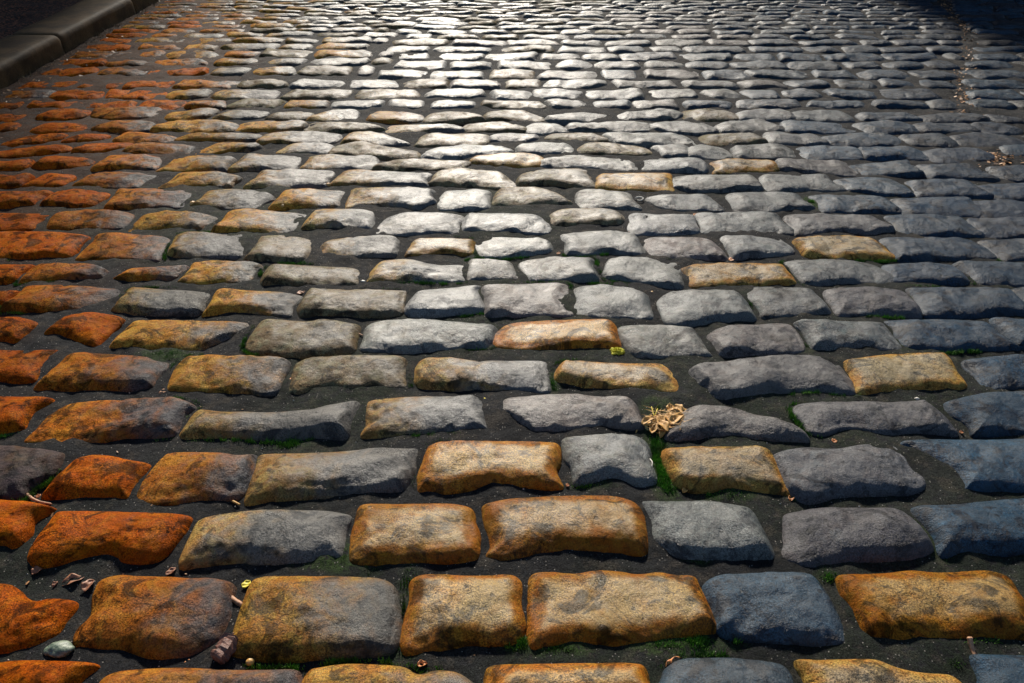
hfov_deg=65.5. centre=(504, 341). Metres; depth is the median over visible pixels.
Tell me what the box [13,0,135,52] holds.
kerb stone
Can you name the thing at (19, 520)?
cobblestone
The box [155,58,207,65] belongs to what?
cobblestone
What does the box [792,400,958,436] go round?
cobblestone
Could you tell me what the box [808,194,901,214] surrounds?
cobblestone
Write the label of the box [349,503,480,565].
cobblestone
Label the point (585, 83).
cobblestone
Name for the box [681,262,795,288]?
cobblestone
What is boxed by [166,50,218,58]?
cobblestone
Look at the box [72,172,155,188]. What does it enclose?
cobblestone
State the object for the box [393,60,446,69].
cobblestone
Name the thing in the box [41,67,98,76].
cobblestone
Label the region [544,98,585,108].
cobblestone
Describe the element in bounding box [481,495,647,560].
cobblestone
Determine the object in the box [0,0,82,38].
pavement
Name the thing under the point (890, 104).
cobblestone
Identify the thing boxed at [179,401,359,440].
cobblestone
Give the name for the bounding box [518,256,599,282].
cobblestone
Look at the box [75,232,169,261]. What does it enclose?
cobblestone
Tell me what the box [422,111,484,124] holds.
cobblestone
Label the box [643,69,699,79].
cobblestone
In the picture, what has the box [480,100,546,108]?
cobblestone
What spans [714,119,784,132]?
cobblestone
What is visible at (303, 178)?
cobblestone
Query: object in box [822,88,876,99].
cobblestone
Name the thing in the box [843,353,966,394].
cobblestone
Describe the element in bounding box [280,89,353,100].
cobblestone
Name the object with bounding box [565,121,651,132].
cobblestone
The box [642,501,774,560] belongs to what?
cobblestone
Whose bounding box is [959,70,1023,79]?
cobblestone
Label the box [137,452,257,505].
cobblestone
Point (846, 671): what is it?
cobblestone
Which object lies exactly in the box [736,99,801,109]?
cobblestone
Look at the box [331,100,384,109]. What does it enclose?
cobblestone
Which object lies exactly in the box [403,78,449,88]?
cobblestone
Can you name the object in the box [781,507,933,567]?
cobblestone
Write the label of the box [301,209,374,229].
cobblestone
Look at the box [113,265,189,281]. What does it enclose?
cobblestone
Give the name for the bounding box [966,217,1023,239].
cobblestone
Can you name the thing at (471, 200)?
cobblestone
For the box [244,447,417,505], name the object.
cobblestone
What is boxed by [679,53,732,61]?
cobblestone
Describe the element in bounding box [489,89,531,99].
cobblestone
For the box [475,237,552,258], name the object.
cobblestone
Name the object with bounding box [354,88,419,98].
cobblestone
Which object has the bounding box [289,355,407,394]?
cobblestone
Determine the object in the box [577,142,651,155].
cobblestone
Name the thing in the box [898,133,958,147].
cobblestone
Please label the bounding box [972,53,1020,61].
cobblestone
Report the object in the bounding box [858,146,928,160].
cobblestone
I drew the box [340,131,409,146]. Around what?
cobblestone
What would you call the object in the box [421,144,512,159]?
cobblestone
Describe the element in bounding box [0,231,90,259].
cobblestone
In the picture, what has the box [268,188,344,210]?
cobblestone
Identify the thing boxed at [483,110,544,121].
cobblestone
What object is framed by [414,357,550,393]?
cobblestone
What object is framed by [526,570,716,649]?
cobblestone
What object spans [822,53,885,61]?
cobblestone
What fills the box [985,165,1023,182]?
cobblestone
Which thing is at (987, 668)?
cobblestone
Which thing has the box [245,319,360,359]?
cobblestone
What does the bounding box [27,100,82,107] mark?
cobblestone
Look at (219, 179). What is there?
cobblestone
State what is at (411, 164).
cobblestone
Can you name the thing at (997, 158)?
leaf litter
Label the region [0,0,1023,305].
cobblestones
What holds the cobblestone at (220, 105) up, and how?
on the ground at (944, 484)
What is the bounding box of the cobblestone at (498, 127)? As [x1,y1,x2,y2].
[463,121,526,133]
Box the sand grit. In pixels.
[7,34,1023,678]
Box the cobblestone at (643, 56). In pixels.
[618,52,677,61]
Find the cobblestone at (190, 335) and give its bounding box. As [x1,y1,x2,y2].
[109,320,248,350]
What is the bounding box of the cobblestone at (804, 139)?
[762,131,830,145]
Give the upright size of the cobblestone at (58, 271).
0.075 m
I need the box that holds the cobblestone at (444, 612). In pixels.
[400,574,526,655]
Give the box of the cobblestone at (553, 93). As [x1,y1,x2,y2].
[532,88,582,98]
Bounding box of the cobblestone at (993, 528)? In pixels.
[910,498,1023,558]
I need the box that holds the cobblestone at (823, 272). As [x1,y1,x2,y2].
[784,259,893,285]
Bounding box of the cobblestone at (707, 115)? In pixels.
[681,108,738,121]
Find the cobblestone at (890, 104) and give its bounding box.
[871,99,929,108]
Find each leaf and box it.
[31,566,41,574]
[62,573,83,585]
[81,579,93,591]
[165,567,175,574]
[417,660,426,666]
[635,404,690,437]
[666,656,677,665]
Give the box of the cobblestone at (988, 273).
[952,260,1023,287]
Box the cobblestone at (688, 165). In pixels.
[641,157,708,173]
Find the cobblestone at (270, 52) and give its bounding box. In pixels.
[259,48,311,57]
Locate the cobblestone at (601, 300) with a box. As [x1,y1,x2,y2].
[573,284,653,319]
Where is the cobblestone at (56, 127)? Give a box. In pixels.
[29,122,87,133]
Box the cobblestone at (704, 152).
[687,144,731,159]
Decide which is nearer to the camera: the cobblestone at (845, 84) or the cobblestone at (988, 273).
the cobblestone at (988, 273)
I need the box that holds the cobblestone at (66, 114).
[35,108,90,120]
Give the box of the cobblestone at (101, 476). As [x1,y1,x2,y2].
[41,455,150,499]
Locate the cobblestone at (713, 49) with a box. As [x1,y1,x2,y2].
[682,46,745,53]
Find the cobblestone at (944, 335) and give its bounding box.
[884,319,1020,352]
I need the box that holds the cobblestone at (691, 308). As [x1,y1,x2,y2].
[656,289,756,327]
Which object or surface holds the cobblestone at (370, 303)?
on the ground at (944, 484)
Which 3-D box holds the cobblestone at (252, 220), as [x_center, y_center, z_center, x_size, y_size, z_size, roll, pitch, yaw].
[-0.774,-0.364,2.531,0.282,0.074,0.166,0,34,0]
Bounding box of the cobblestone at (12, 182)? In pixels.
[0,173,34,188]
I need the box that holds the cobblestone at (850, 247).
[792,235,894,261]
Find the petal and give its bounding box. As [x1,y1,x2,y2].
[241,580,250,587]
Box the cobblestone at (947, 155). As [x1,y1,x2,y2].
[922,147,996,163]
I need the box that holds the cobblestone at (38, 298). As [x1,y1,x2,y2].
[0,285,120,312]
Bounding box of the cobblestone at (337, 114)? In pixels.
[306,109,360,121]
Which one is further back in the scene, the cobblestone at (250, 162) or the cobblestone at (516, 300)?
the cobblestone at (250, 162)
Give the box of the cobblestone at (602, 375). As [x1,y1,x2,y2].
[554,360,678,391]
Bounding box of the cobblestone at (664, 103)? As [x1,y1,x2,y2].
[632,99,679,109]
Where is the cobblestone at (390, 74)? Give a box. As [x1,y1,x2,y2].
[378,70,427,79]
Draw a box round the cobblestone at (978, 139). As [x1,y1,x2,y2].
[949,132,1023,146]
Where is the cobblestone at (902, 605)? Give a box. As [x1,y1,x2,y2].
[835,571,1023,640]
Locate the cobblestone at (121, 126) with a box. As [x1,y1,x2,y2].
[91,120,155,133]
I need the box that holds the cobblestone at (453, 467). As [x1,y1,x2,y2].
[417,440,563,494]
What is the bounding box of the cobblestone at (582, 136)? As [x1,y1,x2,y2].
[544,132,608,141]
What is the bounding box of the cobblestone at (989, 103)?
[965,99,1017,108]
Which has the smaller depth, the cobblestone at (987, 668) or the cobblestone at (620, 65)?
the cobblestone at (987, 668)
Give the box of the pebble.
[43,640,74,657]
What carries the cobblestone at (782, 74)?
on the ground at (944, 484)
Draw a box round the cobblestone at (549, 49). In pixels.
[501,45,554,53]
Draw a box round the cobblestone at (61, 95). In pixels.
[49,89,104,100]
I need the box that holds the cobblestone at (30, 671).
[0,660,99,682]
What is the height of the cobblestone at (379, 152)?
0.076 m
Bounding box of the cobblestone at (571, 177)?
[515,168,594,187]
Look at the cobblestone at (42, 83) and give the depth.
3.74 m
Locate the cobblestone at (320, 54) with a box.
[314,50,372,58]
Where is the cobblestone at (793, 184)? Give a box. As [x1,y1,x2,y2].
[759,174,846,192]
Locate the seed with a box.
[246,658,254,665]
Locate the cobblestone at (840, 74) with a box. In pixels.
[811,69,857,78]
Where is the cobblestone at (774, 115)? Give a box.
[736,109,795,121]
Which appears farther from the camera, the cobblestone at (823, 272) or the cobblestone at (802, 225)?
the cobblestone at (802, 225)
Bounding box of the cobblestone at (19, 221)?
[0,213,48,230]
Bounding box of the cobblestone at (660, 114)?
[617,108,682,120]
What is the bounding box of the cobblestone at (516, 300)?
[481,283,572,317]
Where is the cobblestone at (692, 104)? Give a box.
[682,100,731,109]
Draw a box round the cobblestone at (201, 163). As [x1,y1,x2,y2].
[155,155,236,172]
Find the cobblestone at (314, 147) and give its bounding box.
[276,142,334,153]
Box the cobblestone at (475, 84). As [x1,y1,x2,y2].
[449,79,500,89]
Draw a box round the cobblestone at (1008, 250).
[977,238,1023,261]
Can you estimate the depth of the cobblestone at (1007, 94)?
3.58 m
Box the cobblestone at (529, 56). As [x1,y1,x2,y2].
[485,51,538,60]
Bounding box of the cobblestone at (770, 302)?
[747,287,831,319]
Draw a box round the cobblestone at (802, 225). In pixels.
[782,213,895,236]
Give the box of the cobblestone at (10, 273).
[0,264,34,284]
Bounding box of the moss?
[0,198,1002,676]
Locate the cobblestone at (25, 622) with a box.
[0,584,78,653]
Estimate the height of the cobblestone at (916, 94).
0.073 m
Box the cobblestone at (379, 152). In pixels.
[327,141,420,160]
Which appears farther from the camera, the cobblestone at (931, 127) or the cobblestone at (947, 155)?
the cobblestone at (931, 127)
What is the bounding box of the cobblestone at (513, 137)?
[488,133,539,142]
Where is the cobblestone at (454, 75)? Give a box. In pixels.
[430,71,483,79]
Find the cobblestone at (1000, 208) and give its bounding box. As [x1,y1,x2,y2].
[973,199,1023,217]
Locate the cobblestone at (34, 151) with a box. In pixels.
[0,144,72,158]
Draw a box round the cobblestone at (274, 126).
[236,120,308,132]
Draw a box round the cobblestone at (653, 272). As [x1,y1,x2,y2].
[602,256,683,289]
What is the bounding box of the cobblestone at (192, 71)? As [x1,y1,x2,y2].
[148,67,208,75]
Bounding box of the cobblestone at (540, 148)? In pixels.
[515,142,573,154]
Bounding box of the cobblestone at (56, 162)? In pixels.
[31,156,95,170]
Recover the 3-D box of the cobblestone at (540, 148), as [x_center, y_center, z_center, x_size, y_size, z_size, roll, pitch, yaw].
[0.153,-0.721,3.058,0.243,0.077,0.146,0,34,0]
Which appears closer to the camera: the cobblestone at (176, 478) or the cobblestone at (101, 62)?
the cobblestone at (176, 478)
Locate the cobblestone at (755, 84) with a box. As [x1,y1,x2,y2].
[737,80,787,89]
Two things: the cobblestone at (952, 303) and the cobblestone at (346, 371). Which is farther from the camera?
the cobblestone at (952, 303)
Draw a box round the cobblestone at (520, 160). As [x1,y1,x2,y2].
[469,152,543,167]
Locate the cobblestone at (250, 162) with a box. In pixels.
[227,153,300,172]
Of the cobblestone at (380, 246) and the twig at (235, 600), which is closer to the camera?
the twig at (235, 600)
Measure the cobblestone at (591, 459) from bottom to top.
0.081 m
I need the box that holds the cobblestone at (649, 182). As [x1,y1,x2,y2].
[595,173,674,191]
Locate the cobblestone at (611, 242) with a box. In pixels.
[560,230,645,255]
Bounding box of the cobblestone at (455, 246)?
[404,238,475,256]
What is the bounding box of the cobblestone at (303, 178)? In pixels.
[243,169,334,189]
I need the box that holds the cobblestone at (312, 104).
[284,100,330,108]
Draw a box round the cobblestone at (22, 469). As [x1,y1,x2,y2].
[0,445,64,500]
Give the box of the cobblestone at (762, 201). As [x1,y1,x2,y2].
[725,192,815,211]
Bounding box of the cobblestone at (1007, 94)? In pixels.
[964,89,1023,99]
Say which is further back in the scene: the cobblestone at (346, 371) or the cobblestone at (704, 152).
the cobblestone at (704, 152)
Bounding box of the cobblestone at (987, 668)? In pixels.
[969,654,1023,682]
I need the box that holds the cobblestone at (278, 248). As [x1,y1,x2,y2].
[243,235,310,262]
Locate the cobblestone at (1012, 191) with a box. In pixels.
[974,183,1023,201]
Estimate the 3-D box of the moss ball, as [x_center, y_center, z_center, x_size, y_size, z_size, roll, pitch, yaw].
[0.269,0.027,1.917,0.043,0.024,0.043,0,34,0]
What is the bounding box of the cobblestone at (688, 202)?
[645,194,724,212]
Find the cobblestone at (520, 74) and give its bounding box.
[489,69,534,79]
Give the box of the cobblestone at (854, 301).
[823,286,922,319]
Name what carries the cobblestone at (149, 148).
on the ground at (944, 484)
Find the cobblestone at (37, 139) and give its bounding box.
[0,133,68,146]
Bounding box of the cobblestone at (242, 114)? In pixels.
[212,110,269,119]
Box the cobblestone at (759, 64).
[729,60,788,69]
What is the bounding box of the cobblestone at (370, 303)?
[296,288,406,318]
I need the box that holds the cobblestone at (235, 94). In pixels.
[210,89,281,99]
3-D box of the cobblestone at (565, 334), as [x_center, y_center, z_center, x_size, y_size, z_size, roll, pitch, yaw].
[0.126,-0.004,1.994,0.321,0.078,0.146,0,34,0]
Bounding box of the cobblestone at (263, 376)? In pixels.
[167,354,290,396]
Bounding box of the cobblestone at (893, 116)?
[854,112,922,121]
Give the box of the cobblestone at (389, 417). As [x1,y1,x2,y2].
[360,395,486,438]
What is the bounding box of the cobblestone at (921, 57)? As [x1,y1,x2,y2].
[880,52,937,61]
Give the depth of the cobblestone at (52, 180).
2.77 m
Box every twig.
[26,493,51,504]
[231,596,241,606]
[967,637,975,653]
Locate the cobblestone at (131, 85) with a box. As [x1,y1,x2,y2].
[122,81,174,89]
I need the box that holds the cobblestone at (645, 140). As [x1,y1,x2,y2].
[602,131,695,147]
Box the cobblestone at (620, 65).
[594,61,641,69]
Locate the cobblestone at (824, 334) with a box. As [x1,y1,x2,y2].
[793,319,901,350]
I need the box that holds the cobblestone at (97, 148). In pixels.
[71,142,133,152]
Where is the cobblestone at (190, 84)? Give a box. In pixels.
[172,79,239,89]
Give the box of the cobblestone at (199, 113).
[164,108,219,120]
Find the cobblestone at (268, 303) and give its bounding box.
[201,288,302,317]
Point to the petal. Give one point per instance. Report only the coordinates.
(245, 583)
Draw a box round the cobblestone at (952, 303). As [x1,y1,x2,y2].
[905,287,1023,319]
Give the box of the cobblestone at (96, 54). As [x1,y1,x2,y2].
[69,51,131,57]
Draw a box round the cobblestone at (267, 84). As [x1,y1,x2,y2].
[236,79,288,88]
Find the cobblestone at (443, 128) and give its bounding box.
[385,123,464,133]
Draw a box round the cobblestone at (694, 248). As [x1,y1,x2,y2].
[643,237,727,260]
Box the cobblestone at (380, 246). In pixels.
[320,235,400,257]
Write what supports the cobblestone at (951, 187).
on the ground at (944, 484)
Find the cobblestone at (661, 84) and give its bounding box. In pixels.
[611,79,677,88]
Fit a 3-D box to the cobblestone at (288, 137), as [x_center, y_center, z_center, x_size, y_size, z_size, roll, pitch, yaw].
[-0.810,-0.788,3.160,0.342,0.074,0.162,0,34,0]
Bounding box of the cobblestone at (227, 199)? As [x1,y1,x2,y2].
[191,189,275,209]
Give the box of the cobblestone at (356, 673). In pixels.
[302,664,472,682]
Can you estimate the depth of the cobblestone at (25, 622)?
1.27 m
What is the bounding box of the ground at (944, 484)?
[0,0,1023,682]
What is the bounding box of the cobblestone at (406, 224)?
[376,212,464,236]
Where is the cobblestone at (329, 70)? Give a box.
[296,65,352,75]
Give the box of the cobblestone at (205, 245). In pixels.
[167,231,243,259]
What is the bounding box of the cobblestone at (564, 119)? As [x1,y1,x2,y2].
[544,112,606,125]
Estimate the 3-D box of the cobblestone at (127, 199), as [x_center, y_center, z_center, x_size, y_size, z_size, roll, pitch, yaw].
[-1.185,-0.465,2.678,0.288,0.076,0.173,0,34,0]
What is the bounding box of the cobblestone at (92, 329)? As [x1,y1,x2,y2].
[44,312,124,346]
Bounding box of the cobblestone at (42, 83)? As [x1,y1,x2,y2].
[18,81,78,88]
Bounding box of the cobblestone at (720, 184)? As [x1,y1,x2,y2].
[672,174,763,193]
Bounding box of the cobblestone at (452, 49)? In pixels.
[432,46,491,53]
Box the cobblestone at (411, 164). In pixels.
[371,158,471,171]
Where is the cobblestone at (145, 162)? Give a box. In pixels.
[90,154,161,171]
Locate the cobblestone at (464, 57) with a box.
[439,53,485,61]
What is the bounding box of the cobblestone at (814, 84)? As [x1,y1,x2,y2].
[783,79,830,88]
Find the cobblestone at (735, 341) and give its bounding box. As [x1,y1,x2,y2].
[706,323,805,357]
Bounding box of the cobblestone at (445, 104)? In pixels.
[430,100,475,108]
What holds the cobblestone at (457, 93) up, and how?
on the ground at (944, 484)
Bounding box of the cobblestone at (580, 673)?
[483,663,649,682]
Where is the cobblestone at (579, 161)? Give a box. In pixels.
[540,155,637,170]
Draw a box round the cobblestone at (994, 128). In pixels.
[971,122,1022,135]
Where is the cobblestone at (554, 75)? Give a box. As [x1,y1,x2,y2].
[537,70,596,80]
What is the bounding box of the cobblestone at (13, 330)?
[0,317,37,343]
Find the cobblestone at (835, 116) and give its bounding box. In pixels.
[792,110,854,122]
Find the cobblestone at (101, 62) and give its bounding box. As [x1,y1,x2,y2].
[59,58,107,66]
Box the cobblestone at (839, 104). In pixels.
[806,100,864,108]
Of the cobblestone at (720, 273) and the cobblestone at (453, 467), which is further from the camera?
the cobblestone at (720, 273)
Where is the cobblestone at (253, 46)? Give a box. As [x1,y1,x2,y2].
[220,43,281,50]
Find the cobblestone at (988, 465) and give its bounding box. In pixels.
[900,439,1023,492]
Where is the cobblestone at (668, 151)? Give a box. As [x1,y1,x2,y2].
[650,144,688,158]
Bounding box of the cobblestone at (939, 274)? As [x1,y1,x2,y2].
[881,262,969,286]
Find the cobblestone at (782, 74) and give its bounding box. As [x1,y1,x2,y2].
[744,70,807,79]
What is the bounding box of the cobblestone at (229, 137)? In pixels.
[174,132,262,142]
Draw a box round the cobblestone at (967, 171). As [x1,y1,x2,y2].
[916,163,1000,181]
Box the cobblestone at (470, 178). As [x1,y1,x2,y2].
[428,168,515,189]
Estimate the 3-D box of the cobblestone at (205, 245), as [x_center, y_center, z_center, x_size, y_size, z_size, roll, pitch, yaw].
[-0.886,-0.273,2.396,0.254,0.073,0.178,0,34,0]
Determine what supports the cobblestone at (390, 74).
on the ground at (944, 484)
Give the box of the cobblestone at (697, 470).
[660,445,789,495]
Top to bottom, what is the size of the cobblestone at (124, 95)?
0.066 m
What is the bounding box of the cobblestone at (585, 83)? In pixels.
[543,79,607,88]
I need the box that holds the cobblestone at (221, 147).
[200,142,262,153]
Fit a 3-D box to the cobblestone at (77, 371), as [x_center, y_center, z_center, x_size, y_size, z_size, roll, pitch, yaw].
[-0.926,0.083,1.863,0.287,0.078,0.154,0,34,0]
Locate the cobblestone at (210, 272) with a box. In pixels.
[178,260,263,284]
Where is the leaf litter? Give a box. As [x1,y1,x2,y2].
[1,0,1023,655]
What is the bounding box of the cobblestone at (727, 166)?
[709,158,779,174]
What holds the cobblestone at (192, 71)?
on the ground at (944, 484)
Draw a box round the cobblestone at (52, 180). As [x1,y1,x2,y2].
[22,173,76,186]
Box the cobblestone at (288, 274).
[260,264,359,285]
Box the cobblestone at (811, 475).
[773,444,925,504]
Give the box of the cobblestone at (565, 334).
[493,319,621,349]
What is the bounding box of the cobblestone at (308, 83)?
[288,79,344,88]
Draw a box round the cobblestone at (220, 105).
[184,100,226,110]
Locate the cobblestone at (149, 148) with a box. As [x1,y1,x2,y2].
[122,142,196,153]
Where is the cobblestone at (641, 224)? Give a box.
[627,213,699,235]
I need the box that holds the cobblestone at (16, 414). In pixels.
[0,396,54,433]
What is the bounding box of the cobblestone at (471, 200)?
[437,189,491,211]
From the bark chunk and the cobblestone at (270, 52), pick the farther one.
the cobblestone at (270, 52)
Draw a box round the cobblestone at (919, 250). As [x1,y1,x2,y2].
[879,237,996,262]
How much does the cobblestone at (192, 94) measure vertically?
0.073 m
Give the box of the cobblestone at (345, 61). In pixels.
[311,58,371,66]
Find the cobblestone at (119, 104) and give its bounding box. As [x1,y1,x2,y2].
[86,100,136,107]
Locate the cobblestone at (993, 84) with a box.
[961,79,1023,89]
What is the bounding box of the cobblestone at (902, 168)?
[848,160,925,178]
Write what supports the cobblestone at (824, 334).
on the ground at (944, 484)
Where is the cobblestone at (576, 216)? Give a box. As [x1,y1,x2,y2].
[550,208,624,225]
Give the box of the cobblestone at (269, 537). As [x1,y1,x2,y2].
[178,509,352,570]
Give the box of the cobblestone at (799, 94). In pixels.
[781,88,822,100]
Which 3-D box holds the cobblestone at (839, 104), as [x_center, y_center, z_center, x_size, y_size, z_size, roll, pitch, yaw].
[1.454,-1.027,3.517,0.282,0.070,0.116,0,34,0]
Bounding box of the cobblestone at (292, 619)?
[232,576,402,663]
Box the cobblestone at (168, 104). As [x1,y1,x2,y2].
[139,100,186,109]
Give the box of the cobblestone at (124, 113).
[90,106,162,119]
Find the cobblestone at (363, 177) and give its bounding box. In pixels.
[330,169,432,186]
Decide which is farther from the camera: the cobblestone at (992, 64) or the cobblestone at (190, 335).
the cobblestone at (992, 64)
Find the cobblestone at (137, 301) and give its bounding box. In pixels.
[111,287,209,316]
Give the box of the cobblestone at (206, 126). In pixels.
[150,119,239,132]
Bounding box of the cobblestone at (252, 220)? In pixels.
[211,208,305,232]
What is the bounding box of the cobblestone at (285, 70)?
[253,66,296,75]
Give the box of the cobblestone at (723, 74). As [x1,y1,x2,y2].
[701,69,749,79]
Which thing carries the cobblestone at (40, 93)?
on the ground at (944, 484)
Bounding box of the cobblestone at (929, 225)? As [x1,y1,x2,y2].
[883,214,984,237]
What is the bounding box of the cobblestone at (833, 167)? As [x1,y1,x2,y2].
[775,158,856,176]
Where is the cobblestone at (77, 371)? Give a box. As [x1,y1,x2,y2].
[33,352,168,391]
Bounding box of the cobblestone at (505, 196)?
[492,187,572,205]
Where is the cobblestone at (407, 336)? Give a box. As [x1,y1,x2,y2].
[359,319,497,353]
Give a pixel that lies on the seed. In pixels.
(250, 661)
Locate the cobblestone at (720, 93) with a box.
[700,89,741,98]
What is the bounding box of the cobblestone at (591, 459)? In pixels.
[561,433,657,486]
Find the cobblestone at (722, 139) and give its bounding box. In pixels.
[698,133,767,146]
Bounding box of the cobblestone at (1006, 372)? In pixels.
[961,354,1023,390]
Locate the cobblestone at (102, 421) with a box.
[24,397,196,442]
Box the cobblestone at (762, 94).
[739,90,780,98]
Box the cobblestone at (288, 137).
[256,131,342,144]
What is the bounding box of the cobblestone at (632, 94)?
[585,88,644,100]
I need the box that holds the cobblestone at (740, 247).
[720,235,794,260]
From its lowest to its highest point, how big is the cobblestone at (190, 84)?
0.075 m
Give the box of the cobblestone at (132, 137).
[112,132,176,142]
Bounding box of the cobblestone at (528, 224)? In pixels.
[461,213,551,234]
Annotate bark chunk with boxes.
[210,632,237,664]
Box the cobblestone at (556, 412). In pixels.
[503,394,644,431]
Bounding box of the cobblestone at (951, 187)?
[904,178,993,199]
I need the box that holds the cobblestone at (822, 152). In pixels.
[796,145,864,159]
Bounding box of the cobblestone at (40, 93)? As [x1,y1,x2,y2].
[5,89,55,98]
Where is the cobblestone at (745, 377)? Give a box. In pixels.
[688,355,855,399]
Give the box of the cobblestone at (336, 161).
[300,154,379,169]
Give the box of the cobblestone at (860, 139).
[821,132,900,147]
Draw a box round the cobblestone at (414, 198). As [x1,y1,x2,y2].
[345,187,436,210]
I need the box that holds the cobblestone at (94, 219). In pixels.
[46,209,134,229]
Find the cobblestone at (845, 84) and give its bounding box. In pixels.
[833,79,876,88]
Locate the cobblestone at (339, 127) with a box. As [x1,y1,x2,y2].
[303,122,385,133]
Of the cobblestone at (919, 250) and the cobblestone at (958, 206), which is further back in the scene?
the cobblestone at (958, 206)
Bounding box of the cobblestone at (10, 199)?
[0,190,53,208]
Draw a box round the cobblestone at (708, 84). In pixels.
[681,80,739,89]
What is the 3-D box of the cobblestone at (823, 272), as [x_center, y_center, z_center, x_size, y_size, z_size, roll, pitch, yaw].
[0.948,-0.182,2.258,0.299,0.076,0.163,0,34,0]
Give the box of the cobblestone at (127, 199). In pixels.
[103,188,191,209]
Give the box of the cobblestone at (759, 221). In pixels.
[694,211,794,235]
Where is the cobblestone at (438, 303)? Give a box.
[404,285,484,318]
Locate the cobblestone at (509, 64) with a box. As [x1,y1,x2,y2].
[496,60,550,69]
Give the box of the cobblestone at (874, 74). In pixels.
[856,69,909,79]
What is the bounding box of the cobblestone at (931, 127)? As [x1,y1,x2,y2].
[913,122,980,133]
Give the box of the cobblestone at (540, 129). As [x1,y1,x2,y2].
[525,123,568,135]
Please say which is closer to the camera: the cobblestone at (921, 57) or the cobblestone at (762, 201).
the cobblestone at (762, 201)
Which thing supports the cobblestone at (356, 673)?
on the ground at (944, 484)
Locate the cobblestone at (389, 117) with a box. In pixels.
[366,111,424,123]
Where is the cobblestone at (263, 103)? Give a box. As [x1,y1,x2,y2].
[226,98,285,109]
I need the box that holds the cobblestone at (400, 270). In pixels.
[366,259,464,282]
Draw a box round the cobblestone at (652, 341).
[617,325,711,358]
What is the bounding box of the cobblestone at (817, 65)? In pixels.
[786,61,841,70]
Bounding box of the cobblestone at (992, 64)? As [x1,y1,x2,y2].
[964,60,1013,68]
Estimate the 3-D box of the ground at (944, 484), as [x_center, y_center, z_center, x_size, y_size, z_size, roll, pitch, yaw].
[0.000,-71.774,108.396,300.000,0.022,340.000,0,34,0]
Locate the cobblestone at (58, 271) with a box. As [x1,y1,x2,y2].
[19,263,108,283]
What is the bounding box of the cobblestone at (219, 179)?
[158,171,242,188]
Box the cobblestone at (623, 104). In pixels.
[593,99,631,108]
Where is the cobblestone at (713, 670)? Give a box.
[659,658,793,682]
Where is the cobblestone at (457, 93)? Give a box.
[424,88,486,98]
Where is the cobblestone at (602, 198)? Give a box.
[575,189,641,210]
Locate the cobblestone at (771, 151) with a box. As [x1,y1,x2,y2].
[730,143,795,159]
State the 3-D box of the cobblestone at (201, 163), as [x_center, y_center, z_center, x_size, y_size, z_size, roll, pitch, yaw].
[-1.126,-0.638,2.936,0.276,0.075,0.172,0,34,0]
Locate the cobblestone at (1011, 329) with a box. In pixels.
[989,317,1023,349]
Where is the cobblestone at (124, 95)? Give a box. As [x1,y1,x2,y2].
[105,89,167,99]
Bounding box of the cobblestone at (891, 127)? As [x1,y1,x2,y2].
[852,120,919,134]
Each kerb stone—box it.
[0,35,64,87]
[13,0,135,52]
[131,0,159,12]
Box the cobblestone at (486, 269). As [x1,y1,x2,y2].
[467,259,517,279]
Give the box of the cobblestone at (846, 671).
[793,659,960,682]
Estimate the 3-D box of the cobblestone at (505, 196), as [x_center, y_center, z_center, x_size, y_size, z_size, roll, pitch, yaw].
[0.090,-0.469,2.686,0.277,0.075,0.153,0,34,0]
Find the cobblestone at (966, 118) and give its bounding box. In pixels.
[918,113,990,123]
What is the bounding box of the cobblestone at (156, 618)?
[73,575,236,659]
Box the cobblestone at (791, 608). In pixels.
[702,572,844,646]
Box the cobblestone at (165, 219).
[128,210,217,231]
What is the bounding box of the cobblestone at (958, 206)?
[890,196,983,217]
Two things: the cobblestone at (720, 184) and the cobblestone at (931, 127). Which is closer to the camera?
the cobblestone at (720, 184)
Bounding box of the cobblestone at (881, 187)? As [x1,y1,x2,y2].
[833,177,914,196]
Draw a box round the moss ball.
[610,347,624,354]
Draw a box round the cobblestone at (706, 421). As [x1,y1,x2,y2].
[664,405,809,442]
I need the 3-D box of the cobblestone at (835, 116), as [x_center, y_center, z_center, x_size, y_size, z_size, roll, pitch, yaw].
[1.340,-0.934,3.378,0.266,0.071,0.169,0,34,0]
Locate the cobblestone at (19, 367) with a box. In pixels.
[0,350,57,383]
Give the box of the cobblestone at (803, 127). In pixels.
[779,120,855,134]
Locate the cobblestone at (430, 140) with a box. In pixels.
[413,133,489,147]
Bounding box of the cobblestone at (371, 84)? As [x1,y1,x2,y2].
[350,79,398,89]
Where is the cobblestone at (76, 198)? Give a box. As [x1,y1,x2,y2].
[39,189,109,207]
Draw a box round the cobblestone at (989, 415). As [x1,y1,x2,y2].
[943,391,1023,438]
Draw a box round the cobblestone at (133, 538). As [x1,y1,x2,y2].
[27,511,192,568]
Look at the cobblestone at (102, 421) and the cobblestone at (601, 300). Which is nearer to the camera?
the cobblestone at (102, 421)
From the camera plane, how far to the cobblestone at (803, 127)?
3.22 m
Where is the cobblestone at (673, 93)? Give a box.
[649,89,698,98]
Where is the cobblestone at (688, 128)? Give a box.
[650,121,719,135]
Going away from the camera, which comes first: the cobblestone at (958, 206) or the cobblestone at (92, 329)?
the cobblestone at (92, 329)
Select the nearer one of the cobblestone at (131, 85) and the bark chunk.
the bark chunk
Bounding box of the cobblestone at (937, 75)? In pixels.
[907,70,958,80]
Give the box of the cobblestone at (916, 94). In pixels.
[879,88,941,100]
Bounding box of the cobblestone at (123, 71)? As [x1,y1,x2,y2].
[97,67,147,75]
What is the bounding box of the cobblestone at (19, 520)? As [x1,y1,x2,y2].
[0,499,56,548]
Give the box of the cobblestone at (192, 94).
[166,89,212,99]
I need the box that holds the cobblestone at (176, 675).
[99,668,302,682]

